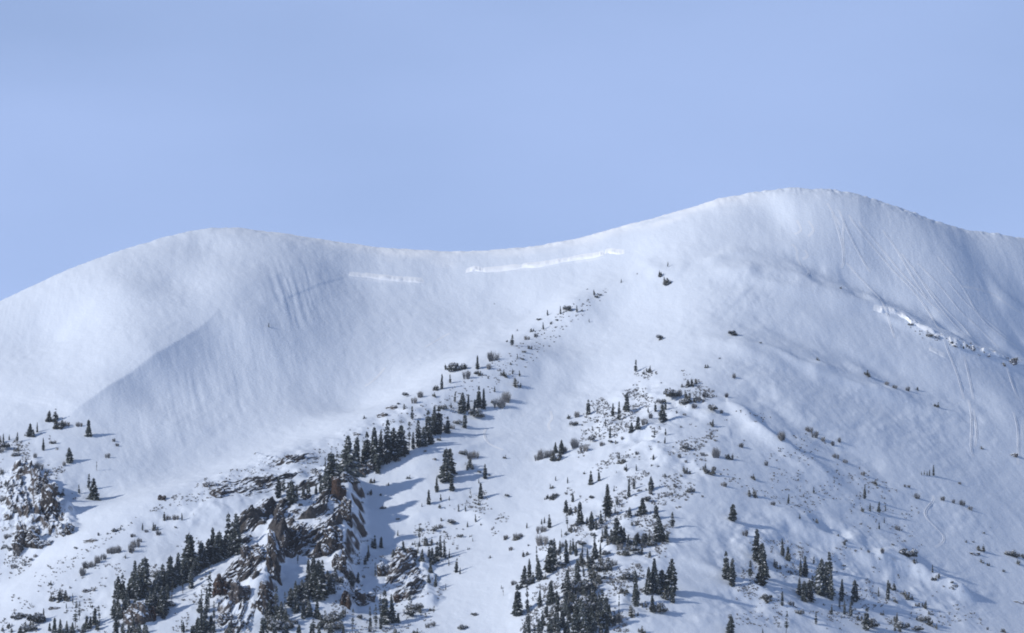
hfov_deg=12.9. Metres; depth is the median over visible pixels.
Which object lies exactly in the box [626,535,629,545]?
fir tree
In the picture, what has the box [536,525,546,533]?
twiggy shrub
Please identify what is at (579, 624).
fir tree
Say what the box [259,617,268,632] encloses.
fir tree
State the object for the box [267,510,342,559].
banded rock face
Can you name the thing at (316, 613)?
fir tree
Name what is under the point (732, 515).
fir tree
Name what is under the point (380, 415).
rock
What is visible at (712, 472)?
shrub
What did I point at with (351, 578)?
fir tree
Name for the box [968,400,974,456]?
ski track
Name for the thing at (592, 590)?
fir tree
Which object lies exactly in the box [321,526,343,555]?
rock outcrop
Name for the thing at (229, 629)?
fir tree
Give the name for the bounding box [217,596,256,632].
snow
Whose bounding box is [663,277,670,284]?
shrub
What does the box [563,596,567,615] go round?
fir tree
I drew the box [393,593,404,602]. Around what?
rock outcrop
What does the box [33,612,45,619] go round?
shrub
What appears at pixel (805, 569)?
spruce tree
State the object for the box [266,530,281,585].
rock outcrop
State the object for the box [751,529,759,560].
spruce tree
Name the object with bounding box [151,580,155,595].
fir tree
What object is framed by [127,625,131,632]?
fir tree
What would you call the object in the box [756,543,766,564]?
fir tree
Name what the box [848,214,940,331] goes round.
ski track
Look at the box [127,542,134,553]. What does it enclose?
twiggy shrub
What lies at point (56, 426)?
shrub
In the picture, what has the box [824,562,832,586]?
fir tree
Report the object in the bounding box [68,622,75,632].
fir tree
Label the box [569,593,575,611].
fir tree
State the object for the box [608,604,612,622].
fir tree
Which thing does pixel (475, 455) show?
twiggy shrub
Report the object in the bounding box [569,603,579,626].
fir tree
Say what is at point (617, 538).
fir tree
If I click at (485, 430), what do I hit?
ski track
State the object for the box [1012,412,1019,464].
ski track
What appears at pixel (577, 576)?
fir tree
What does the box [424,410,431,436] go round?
spruce tree
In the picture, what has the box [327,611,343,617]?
shrub
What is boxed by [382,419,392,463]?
spruce tree
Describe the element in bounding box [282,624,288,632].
fir tree
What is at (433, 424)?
spruce tree
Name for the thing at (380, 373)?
ski track
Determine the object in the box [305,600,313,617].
fir tree
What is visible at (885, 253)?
ski track
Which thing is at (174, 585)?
fir tree
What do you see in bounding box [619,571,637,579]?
shrub
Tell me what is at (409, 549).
rock outcrop
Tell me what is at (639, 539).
shrub
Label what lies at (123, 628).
spruce tree
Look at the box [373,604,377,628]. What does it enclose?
gaunt tree
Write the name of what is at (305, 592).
fir tree
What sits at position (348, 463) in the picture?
fir tree
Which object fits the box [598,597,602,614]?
fir tree
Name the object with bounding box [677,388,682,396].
twiggy shrub
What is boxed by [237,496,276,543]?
banded rock face
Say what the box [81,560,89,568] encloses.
twiggy shrub
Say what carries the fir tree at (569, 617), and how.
on the mountain terrain
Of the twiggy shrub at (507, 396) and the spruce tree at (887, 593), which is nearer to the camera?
the spruce tree at (887, 593)
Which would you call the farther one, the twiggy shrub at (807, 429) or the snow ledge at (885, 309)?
the snow ledge at (885, 309)
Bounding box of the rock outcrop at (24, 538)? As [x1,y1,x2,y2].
[11,528,39,551]
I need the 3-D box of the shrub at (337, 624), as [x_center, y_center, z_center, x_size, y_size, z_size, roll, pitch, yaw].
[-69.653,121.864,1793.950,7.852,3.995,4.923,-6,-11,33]
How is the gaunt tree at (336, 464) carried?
on the mountain terrain
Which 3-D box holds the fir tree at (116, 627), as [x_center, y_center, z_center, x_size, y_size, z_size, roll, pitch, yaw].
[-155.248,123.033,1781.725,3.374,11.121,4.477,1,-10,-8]
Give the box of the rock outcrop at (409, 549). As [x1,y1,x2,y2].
[393,546,417,560]
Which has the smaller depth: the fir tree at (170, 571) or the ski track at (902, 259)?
the fir tree at (170, 571)
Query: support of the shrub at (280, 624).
on the mountain terrain
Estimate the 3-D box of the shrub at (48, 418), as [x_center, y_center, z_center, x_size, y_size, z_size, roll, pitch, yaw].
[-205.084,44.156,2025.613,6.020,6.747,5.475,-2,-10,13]
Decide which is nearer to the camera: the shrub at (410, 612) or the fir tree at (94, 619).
the fir tree at (94, 619)
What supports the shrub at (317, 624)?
on the mountain terrain
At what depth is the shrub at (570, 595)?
1792.05 m
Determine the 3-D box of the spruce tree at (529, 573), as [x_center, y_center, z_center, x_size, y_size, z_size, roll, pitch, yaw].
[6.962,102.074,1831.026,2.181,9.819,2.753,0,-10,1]
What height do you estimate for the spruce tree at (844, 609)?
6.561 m
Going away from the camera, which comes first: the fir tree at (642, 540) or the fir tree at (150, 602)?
the fir tree at (150, 602)
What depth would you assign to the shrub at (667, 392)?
2022.21 m
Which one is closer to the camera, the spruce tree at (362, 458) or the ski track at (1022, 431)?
the spruce tree at (362, 458)
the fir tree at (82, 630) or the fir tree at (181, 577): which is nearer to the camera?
the fir tree at (82, 630)
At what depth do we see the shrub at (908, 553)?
1923.43 m
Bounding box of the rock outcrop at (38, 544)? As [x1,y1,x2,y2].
[31,538,52,548]
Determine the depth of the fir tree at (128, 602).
1806.20 m
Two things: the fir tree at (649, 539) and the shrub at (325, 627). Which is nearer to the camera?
the shrub at (325, 627)
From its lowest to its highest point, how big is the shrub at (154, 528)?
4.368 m
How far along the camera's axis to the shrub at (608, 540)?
1846.53 m
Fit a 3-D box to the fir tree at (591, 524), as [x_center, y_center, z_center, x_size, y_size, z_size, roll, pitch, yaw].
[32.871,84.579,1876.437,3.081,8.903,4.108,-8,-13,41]
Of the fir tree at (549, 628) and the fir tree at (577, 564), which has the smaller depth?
the fir tree at (549, 628)
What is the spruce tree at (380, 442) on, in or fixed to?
on the mountain terrain
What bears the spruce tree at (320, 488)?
on the mountain terrain
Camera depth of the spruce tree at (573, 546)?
1848.34 m
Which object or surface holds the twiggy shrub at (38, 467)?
on the mountain terrain
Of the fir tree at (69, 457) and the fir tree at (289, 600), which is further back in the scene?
the fir tree at (69, 457)
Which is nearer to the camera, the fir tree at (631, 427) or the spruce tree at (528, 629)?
the spruce tree at (528, 629)
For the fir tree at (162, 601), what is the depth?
1803.08 m
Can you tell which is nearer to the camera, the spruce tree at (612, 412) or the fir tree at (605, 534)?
the fir tree at (605, 534)
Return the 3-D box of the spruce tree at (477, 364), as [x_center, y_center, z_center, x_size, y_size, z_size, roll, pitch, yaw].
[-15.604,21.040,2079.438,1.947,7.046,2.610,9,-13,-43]
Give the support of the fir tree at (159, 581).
on the mountain terrain
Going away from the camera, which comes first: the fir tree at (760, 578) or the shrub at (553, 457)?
the fir tree at (760, 578)
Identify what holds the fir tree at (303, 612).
on the mountain terrain
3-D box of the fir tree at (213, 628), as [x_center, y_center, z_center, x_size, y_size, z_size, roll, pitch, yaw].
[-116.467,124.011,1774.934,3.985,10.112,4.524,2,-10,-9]
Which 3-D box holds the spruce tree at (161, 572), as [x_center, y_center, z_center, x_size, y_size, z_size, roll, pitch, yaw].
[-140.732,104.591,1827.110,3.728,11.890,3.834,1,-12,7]
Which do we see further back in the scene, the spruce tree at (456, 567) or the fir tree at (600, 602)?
the spruce tree at (456, 567)
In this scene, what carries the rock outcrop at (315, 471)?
on the mountain terrain
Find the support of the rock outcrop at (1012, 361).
on the mountain terrain
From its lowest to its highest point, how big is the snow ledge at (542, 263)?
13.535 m
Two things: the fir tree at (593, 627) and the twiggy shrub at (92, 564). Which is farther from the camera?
the twiggy shrub at (92, 564)
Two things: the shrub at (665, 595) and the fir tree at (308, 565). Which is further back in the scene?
the fir tree at (308, 565)
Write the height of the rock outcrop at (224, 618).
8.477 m
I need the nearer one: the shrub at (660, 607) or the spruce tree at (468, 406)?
the shrub at (660, 607)
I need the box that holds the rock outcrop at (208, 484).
[202,481,220,486]
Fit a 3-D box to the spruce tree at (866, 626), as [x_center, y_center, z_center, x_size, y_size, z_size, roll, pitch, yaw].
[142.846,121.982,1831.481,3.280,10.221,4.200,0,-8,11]
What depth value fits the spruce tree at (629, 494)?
1907.65 m
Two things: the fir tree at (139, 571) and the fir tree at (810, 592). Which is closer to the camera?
the fir tree at (139, 571)
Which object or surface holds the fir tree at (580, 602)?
on the mountain terrain
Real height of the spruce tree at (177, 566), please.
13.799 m
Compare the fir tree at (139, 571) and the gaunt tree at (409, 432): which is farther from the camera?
the gaunt tree at (409, 432)
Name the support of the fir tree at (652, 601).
on the mountain terrain
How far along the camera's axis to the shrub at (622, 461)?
1951.15 m
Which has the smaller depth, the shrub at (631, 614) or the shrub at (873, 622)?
the shrub at (631, 614)
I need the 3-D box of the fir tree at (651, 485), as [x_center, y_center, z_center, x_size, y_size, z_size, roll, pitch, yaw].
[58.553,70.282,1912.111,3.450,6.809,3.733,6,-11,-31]
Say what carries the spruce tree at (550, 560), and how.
on the mountain terrain
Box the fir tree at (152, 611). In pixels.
[148,606,156,621]
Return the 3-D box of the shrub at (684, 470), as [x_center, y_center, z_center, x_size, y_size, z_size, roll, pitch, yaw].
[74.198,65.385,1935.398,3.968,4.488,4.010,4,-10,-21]
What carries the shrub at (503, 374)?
on the mountain terrain
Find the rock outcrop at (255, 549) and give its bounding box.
[238,543,266,566]
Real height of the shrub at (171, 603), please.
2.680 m
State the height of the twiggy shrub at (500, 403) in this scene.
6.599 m
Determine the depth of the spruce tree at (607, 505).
1888.25 m
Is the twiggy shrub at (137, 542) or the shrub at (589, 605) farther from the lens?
the twiggy shrub at (137, 542)
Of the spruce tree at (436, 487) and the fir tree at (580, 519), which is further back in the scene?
the spruce tree at (436, 487)
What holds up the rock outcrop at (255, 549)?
on the mountain terrain
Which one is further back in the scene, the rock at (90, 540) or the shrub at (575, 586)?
the rock at (90, 540)
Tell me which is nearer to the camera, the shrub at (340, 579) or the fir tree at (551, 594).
the fir tree at (551, 594)
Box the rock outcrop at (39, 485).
[35,474,48,494]
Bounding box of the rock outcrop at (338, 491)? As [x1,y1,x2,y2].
[330,476,346,500]
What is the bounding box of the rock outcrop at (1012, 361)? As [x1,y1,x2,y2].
[1009,358,1016,364]
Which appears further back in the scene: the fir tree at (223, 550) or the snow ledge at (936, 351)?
the snow ledge at (936, 351)
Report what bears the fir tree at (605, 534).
on the mountain terrain
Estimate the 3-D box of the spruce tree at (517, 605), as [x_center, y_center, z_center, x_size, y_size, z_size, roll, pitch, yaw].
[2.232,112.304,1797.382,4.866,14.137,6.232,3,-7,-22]
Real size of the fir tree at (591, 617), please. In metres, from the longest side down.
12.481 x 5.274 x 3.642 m
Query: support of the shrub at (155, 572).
on the mountain terrain
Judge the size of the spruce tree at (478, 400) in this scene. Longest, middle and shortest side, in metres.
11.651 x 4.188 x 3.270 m
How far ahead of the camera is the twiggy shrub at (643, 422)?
1990.96 m
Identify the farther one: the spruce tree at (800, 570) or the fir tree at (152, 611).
the spruce tree at (800, 570)
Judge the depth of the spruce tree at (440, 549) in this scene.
1885.56 m
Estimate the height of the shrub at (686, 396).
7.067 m
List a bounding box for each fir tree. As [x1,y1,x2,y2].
[26,423,31,436]
[51,618,56,632]
[57,619,64,632]
[64,621,68,632]
[65,448,73,462]
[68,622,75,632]
[80,623,85,632]
[84,420,91,436]
[84,616,88,628]
[85,478,99,500]
[89,616,91,628]
[92,608,96,624]
[95,620,99,629]
[109,599,115,618]
[111,576,121,598]
[113,602,122,620]
[113,617,118,632]
[120,582,126,601]
[122,597,126,612]
[126,571,133,598]
[127,597,130,608]
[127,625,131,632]
[133,579,143,599]
[136,622,141,632]
[137,564,145,588]
[139,557,151,590]
[141,580,147,597]
[144,595,149,609]
[148,591,154,608]
[148,606,156,621]
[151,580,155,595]
[152,589,157,607]
[156,574,163,590]
[156,586,168,615]
[160,606,165,618]
[163,573,170,590]
[165,554,177,583]
[165,584,169,598]
[170,570,177,588]
[177,565,185,585]
[180,533,203,568]
[183,561,189,581]
[189,625,195,632]
[191,558,197,575]
[195,556,201,573]
[195,618,203,632]
[196,598,202,612]
[197,542,205,561]
[200,547,210,568]
[202,612,205,629]
[203,620,210,632]
[205,538,211,562]
[208,615,212,630]
[209,543,218,563]
[210,622,215,632]
[212,529,224,561]
[221,540,226,558]
[225,539,233,557]
[226,533,234,553]
[227,622,232,632]
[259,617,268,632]
[267,601,271,618]
[278,601,283,619]
[282,608,289,622]
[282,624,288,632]
[285,480,298,504]
[286,588,293,606]
[291,592,300,613]
[293,581,296,594]
[296,585,302,600]
[296,625,301,632]
[300,580,304,595]
[300,602,305,618]
[301,581,309,601]
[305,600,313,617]
[306,559,309,572]
[307,556,315,593]
[308,560,331,601]
[309,623,314,632]
[310,570,316,596]
[312,601,322,618]
[319,451,343,487]
[321,473,330,492]
[327,624,333,632]
[328,574,336,593]
[335,435,364,477]
[348,571,354,585]
[353,436,362,467]
[364,427,384,469]
[375,456,380,473]
[379,537,383,547]
[388,427,400,461]
[395,613,400,622]
[396,425,409,456]
[418,549,425,561]
[420,427,427,446]
[427,428,434,444]
[428,562,433,572]
[429,548,434,564]
[436,448,454,482]
[448,449,457,474]
[449,476,454,490]
[457,393,466,413]
[518,566,527,584]
[535,558,543,581]
[536,619,542,632]
[545,581,554,603]
[546,621,552,632]
[552,613,556,632]
[553,442,557,453]
[554,595,560,612]
[555,618,561,632]
[558,439,564,454]
[560,607,565,627]
[563,500,568,512]
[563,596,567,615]
[563,621,570,632]
[566,609,571,622]
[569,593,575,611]
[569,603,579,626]
[569,616,577,632]
[572,567,581,582]
[573,559,580,572]
[575,502,584,524]
[576,619,581,632]
[577,603,586,626]
[578,553,582,564]
[578,597,585,610]
[579,617,592,632]
[581,578,587,595]
[585,605,589,621]
[587,511,594,530]
[588,604,597,632]
[589,580,594,594]
[591,541,598,558]
[591,620,595,632]
[593,594,597,610]
[594,603,600,624]
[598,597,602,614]
[598,602,610,627]
[598,622,603,632]
[603,526,608,537]
[604,596,608,610]
[604,623,609,632]
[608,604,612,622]
[611,517,623,545]
[619,526,624,543]
[622,393,629,411]
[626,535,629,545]
[628,422,633,432]
[632,537,638,547]
[634,417,640,429]
[636,498,647,514]
[640,534,645,543]
[643,567,654,594]
[646,532,651,545]
[648,477,653,490]
[649,594,654,612]
[650,558,660,593]
[653,505,658,518]
[653,515,665,542]
[655,576,660,594]
[658,404,667,421]
[658,570,666,593]
[664,559,677,594]
[669,587,674,602]
[725,615,735,632]
[727,504,737,520]
[754,564,767,585]
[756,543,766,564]
[760,548,770,579]
[785,547,791,560]
[800,581,808,601]
[806,578,815,601]
[812,558,828,596]
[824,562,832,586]
[850,580,859,601]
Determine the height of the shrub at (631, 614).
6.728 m
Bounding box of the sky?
[0,0,1023,300]
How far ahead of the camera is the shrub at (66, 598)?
1822.25 m
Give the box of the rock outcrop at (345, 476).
[338,472,353,484]
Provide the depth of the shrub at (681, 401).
2015.39 m
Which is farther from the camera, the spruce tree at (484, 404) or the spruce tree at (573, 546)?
the spruce tree at (484, 404)
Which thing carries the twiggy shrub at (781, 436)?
on the mountain terrain
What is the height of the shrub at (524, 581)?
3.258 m
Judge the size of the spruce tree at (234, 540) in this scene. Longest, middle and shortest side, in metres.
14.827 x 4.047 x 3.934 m
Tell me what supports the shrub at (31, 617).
on the mountain terrain
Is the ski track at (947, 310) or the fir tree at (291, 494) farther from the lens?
the ski track at (947, 310)
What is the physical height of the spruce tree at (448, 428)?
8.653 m
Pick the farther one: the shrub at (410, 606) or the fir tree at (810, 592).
the fir tree at (810, 592)
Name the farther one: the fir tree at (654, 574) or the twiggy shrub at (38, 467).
the twiggy shrub at (38, 467)
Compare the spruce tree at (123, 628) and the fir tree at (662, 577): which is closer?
the spruce tree at (123, 628)
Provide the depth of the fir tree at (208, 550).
1851.93 m
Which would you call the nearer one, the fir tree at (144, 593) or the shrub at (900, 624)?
the fir tree at (144, 593)
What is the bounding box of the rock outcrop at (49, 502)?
[40,482,58,519]
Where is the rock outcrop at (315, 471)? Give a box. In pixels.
[310,468,323,473]
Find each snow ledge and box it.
[349,272,423,282]
[466,248,624,272]
[873,304,1022,364]
[929,345,946,358]
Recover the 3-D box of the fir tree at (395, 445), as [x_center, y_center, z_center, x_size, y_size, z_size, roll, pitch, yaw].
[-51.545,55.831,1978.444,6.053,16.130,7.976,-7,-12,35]
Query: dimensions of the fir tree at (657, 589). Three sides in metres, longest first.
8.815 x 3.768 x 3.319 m
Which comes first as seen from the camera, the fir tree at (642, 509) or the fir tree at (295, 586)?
the fir tree at (295, 586)
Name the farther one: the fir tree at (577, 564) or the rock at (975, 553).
the rock at (975, 553)
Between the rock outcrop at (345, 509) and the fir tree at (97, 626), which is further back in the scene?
the rock outcrop at (345, 509)
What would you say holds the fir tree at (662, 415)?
on the mountain terrain
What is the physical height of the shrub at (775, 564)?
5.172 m
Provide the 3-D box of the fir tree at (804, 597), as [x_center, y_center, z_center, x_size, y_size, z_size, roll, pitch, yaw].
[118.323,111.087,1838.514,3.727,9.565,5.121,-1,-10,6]
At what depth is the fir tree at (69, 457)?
1980.13 m
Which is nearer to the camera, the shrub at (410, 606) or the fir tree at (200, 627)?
the fir tree at (200, 627)
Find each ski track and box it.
[365,368,385,385]
[483,427,503,449]
[791,244,801,264]
[794,220,801,234]
[802,250,808,259]
[807,220,814,236]
[826,203,840,224]
[831,213,844,268]
[838,209,870,271]
[842,219,845,255]
[846,263,895,337]
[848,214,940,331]
[859,221,940,312]
[882,230,930,301]
[901,253,967,336]
[916,262,998,347]
[924,282,973,339]
[924,495,945,547]
[937,257,1023,350]
[943,338,964,399]
[948,282,1009,339]
[962,285,1023,315]
[963,355,974,399]
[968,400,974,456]
[972,409,977,446]
[1006,365,1019,399]
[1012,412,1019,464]
[1021,420,1023,439]
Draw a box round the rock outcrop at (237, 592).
[227,580,250,604]
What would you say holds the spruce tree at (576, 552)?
on the mountain terrain
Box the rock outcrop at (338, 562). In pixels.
[331,549,348,576]
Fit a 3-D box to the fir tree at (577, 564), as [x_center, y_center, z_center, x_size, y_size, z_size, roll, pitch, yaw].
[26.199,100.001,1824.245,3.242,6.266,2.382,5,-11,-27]
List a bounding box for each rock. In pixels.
[48,606,60,609]
[82,589,92,592]
[83,538,97,542]
[377,412,387,417]
[385,406,396,409]
[969,552,979,555]
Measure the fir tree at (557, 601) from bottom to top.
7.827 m
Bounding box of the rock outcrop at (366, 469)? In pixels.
[357,461,374,475]
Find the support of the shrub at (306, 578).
on the mountain terrain
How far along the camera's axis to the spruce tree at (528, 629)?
1755.57 m
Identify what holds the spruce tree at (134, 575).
on the mountain terrain
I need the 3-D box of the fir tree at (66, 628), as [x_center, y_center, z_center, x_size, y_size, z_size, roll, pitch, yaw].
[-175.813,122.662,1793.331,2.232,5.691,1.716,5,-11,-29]
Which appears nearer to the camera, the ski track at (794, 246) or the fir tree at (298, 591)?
the fir tree at (298, 591)
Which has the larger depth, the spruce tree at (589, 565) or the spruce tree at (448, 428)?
the spruce tree at (448, 428)
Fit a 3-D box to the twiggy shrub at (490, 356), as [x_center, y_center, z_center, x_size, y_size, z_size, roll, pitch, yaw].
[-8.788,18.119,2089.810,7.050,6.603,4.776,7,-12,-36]
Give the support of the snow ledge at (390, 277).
on the mountain terrain
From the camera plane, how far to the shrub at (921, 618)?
1865.79 m
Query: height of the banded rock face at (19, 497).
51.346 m
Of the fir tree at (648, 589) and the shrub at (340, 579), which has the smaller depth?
the fir tree at (648, 589)
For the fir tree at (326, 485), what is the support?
on the mountain terrain
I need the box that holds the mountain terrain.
[0,187,1023,632]
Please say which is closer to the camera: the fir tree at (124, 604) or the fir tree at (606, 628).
the fir tree at (606, 628)
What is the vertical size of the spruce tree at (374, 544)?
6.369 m
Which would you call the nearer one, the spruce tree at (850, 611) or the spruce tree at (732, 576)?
the spruce tree at (732, 576)
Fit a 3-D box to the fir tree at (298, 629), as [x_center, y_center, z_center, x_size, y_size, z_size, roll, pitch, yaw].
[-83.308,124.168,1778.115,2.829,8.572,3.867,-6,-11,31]
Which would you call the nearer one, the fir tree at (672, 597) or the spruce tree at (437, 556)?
the fir tree at (672, 597)
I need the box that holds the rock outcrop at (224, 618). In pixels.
[218,612,233,625]
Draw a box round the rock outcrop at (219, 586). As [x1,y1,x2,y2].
[212,573,227,596]
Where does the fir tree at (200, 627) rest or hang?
on the mountain terrain
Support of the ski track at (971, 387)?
on the mountain terrain
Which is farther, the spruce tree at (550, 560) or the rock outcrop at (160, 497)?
the rock outcrop at (160, 497)
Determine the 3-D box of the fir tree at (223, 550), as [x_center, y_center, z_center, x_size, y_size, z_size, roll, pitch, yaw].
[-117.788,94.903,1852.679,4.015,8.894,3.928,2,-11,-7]
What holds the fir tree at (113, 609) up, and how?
on the mountain terrain
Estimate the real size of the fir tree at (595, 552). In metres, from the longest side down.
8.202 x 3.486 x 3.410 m
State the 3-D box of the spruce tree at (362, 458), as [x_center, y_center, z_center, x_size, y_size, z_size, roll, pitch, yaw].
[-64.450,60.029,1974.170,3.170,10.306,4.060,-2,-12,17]
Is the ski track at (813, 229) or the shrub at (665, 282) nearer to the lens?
the shrub at (665, 282)
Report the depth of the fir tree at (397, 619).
1808.35 m
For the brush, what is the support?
on the mountain terrain
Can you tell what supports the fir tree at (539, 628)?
on the mountain terrain
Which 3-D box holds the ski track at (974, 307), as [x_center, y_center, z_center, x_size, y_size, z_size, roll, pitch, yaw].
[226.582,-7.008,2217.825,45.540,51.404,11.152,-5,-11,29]
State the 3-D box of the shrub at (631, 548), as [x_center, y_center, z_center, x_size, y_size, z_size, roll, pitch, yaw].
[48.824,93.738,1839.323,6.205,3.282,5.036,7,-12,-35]
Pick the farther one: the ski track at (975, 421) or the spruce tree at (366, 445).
the ski track at (975, 421)
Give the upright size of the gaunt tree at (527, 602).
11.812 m
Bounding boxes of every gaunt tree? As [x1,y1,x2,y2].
[73,601,78,627]
[207,572,212,606]
[272,585,279,619]
[335,451,339,469]
[351,609,354,632]
[368,607,371,625]
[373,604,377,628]
[407,422,410,444]
[525,586,529,609]
[541,611,543,632]
[784,611,788,630]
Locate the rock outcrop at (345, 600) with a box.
[340,590,351,609]
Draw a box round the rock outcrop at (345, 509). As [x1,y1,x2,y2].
[340,496,352,527]
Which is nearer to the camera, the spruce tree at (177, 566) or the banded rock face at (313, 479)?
the spruce tree at (177, 566)
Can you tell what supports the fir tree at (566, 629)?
on the mountain terrain
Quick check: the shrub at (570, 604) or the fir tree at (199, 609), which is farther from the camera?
the fir tree at (199, 609)
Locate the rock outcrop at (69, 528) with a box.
[59,522,74,536]
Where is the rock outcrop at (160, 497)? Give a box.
[157,495,165,499]
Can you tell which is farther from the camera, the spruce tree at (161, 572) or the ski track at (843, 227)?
the ski track at (843, 227)
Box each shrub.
[0,442,10,447]
[10,615,22,618]
[13,549,20,555]
[19,624,36,630]
[26,613,45,622]
[33,463,43,470]
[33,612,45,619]
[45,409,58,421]
[52,418,64,428]
[54,588,62,602]
[63,594,70,601]
[79,568,85,575]
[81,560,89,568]
[89,560,95,566]
[94,555,100,563]
[113,546,121,553]
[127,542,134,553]
[131,538,139,547]
[151,569,162,577]
[152,522,158,530]
[167,600,175,605]
[264,606,270,618]
[265,615,279,631]
[266,618,294,629]
[294,598,307,605]
[300,570,309,583]
[312,619,322,629]
[319,615,333,626]
[320,614,339,622]
[323,624,334,629]
[325,571,338,579]
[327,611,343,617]
[328,621,343,629]
[334,577,343,582]
[404,610,415,615]
[406,602,423,609]
[417,391,422,397]
[423,537,432,545]
[445,362,467,371]
[457,624,467,628]
[458,449,467,454]
[461,370,470,378]
[467,451,472,459]
[468,408,484,416]
[472,450,479,458]
[486,350,499,361]
[493,396,506,408]
[500,370,507,377]
[501,391,510,402]
[512,534,519,540]
[513,378,521,387]
[520,578,530,584]
[535,535,548,545]
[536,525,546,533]
[537,449,547,459]
[540,611,552,625]
[544,449,553,457]
[548,607,556,616]
[549,449,561,460]
[553,603,561,609]
[556,561,566,565]
[561,578,594,592]
[562,588,576,601]
[567,597,591,609]
[568,437,579,448]
[568,505,577,514]
[576,540,586,544]
[580,444,588,451]
[584,601,596,611]
[585,576,598,590]
[586,553,604,566]
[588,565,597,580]
[590,589,598,601]
[591,561,612,571]
[597,557,611,571]
[597,575,601,584]
[601,550,610,554]
[605,536,614,544]
[616,457,626,463]
[616,546,630,555]
[616,611,622,622]
[618,585,628,594]
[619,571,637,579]
[624,507,631,517]
[625,544,640,551]
[628,605,638,617]
[632,531,647,542]
[641,418,647,425]
[644,496,651,500]
[648,540,657,545]
[649,601,668,611]
[656,399,665,402]
[660,588,669,599]
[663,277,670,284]
[663,388,678,396]
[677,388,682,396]
[679,398,688,403]
[681,445,690,448]
[682,466,690,473]
[683,390,696,402]
[685,379,694,387]
[685,488,694,491]
[704,466,715,475]
[707,404,717,409]
[710,447,721,457]
[728,330,737,334]
[748,488,757,497]
[763,596,771,602]
[773,559,780,568]
[777,431,785,440]
[794,609,804,613]
[805,426,813,432]
[811,430,818,437]
[861,617,879,626]
[889,581,896,589]
[894,621,910,627]
[899,548,918,556]
[904,591,913,599]
[913,626,923,630]
[916,615,930,621]
[925,619,933,626]
[976,544,985,551]
[1004,550,1016,555]
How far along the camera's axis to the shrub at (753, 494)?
1925.20 m
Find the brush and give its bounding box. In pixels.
[0,292,1018,632]
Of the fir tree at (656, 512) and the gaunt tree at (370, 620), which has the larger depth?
the fir tree at (656, 512)
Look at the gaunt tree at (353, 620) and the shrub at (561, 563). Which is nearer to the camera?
the gaunt tree at (353, 620)
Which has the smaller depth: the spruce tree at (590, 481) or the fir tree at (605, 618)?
the fir tree at (605, 618)
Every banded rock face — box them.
[0,459,71,549]
[209,472,300,497]
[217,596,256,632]
[221,544,266,598]
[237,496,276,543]
[253,451,320,466]
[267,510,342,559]
[272,489,340,520]
[283,471,323,491]
[382,553,427,602]
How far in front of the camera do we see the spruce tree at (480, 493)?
1943.53 m
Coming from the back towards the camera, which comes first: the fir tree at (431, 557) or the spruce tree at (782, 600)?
the fir tree at (431, 557)
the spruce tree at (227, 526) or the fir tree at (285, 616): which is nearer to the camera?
the fir tree at (285, 616)
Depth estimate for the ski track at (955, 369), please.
2143.45 m
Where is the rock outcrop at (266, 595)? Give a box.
[255,580,274,615]
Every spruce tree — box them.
[87,474,90,488]
[115,584,119,606]
[121,622,125,632]
[128,561,138,598]
[159,564,164,583]
[175,553,180,584]
[187,567,194,588]
[204,587,209,610]
[208,528,214,552]
[223,511,230,542]
[229,521,233,536]
[231,521,237,552]
[232,513,243,554]
[272,617,276,632]
[274,476,282,497]
[301,485,305,497]
[306,480,310,493]
[318,479,322,493]
[321,560,326,588]
[360,444,365,463]
[362,432,369,464]
[372,535,376,548]
[378,431,383,457]
[379,590,389,624]
[379,613,382,628]
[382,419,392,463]
[389,594,396,623]
[411,432,415,448]
[415,420,421,447]
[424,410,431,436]
[427,490,430,504]
[430,406,437,435]
[433,407,443,434]
[434,477,438,491]
[435,542,439,561]
[438,536,442,557]
[440,375,442,388]
[443,539,446,557]
[444,416,450,433]
[453,558,458,572]
[462,411,467,427]
[466,394,470,410]
[475,355,478,369]
[475,386,482,408]
[478,482,482,498]
[482,389,487,409]
[482,464,487,478]
[510,583,523,615]
[524,607,530,630]
[526,620,530,632]
[527,559,531,578]
[530,573,534,583]
[537,590,542,608]
[542,540,557,572]
[544,603,548,617]
[547,514,551,527]
[563,540,569,563]
[564,568,571,600]
[572,538,574,550]
[574,543,577,555]
[586,399,590,414]
[587,557,591,571]
[588,471,593,484]
[599,510,602,523]
[601,588,603,607]
[602,484,612,517]
[611,403,614,416]
[612,611,615,625]
[617,402,620,419]
[628,479,630,496]
[631,571,640,606]
[665,531,669,541]
[670,513,674,527]
[721,551,729,579]
[728,558,736,586]
[747,560,752,577]
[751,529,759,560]
[780,539,784,555]
[781,591,783,605]
[796,577,801,594]
[799,559,802,576]
[802,556,808,576]
[827,552,832,570]
[827,571,835,600]
[839,579,844,601]
[843,600,845,614]
[849,602,852,615]
[862,608,869,630]
[863,484,866,498]
[886,580,889,599]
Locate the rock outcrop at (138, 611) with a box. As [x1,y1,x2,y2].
[123,601,151,625]
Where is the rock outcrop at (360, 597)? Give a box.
[351,588,375,605]
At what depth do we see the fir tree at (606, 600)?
1773.85 m
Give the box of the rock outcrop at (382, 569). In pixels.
[376,562,388,576]
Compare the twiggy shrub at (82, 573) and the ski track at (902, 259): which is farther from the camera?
the ski track at (902, 259)
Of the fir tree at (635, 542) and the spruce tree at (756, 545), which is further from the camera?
the spruce tree at (756, 545)
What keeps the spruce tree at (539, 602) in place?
on the mountain terrain
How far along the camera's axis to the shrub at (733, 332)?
2103.38 m
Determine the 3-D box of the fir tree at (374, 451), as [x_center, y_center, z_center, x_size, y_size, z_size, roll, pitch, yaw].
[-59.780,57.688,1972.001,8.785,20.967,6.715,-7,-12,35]
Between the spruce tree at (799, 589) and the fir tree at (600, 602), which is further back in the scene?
the spruce tree at (799, 589)
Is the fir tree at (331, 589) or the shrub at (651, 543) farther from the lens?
the shrub at (651, 543)

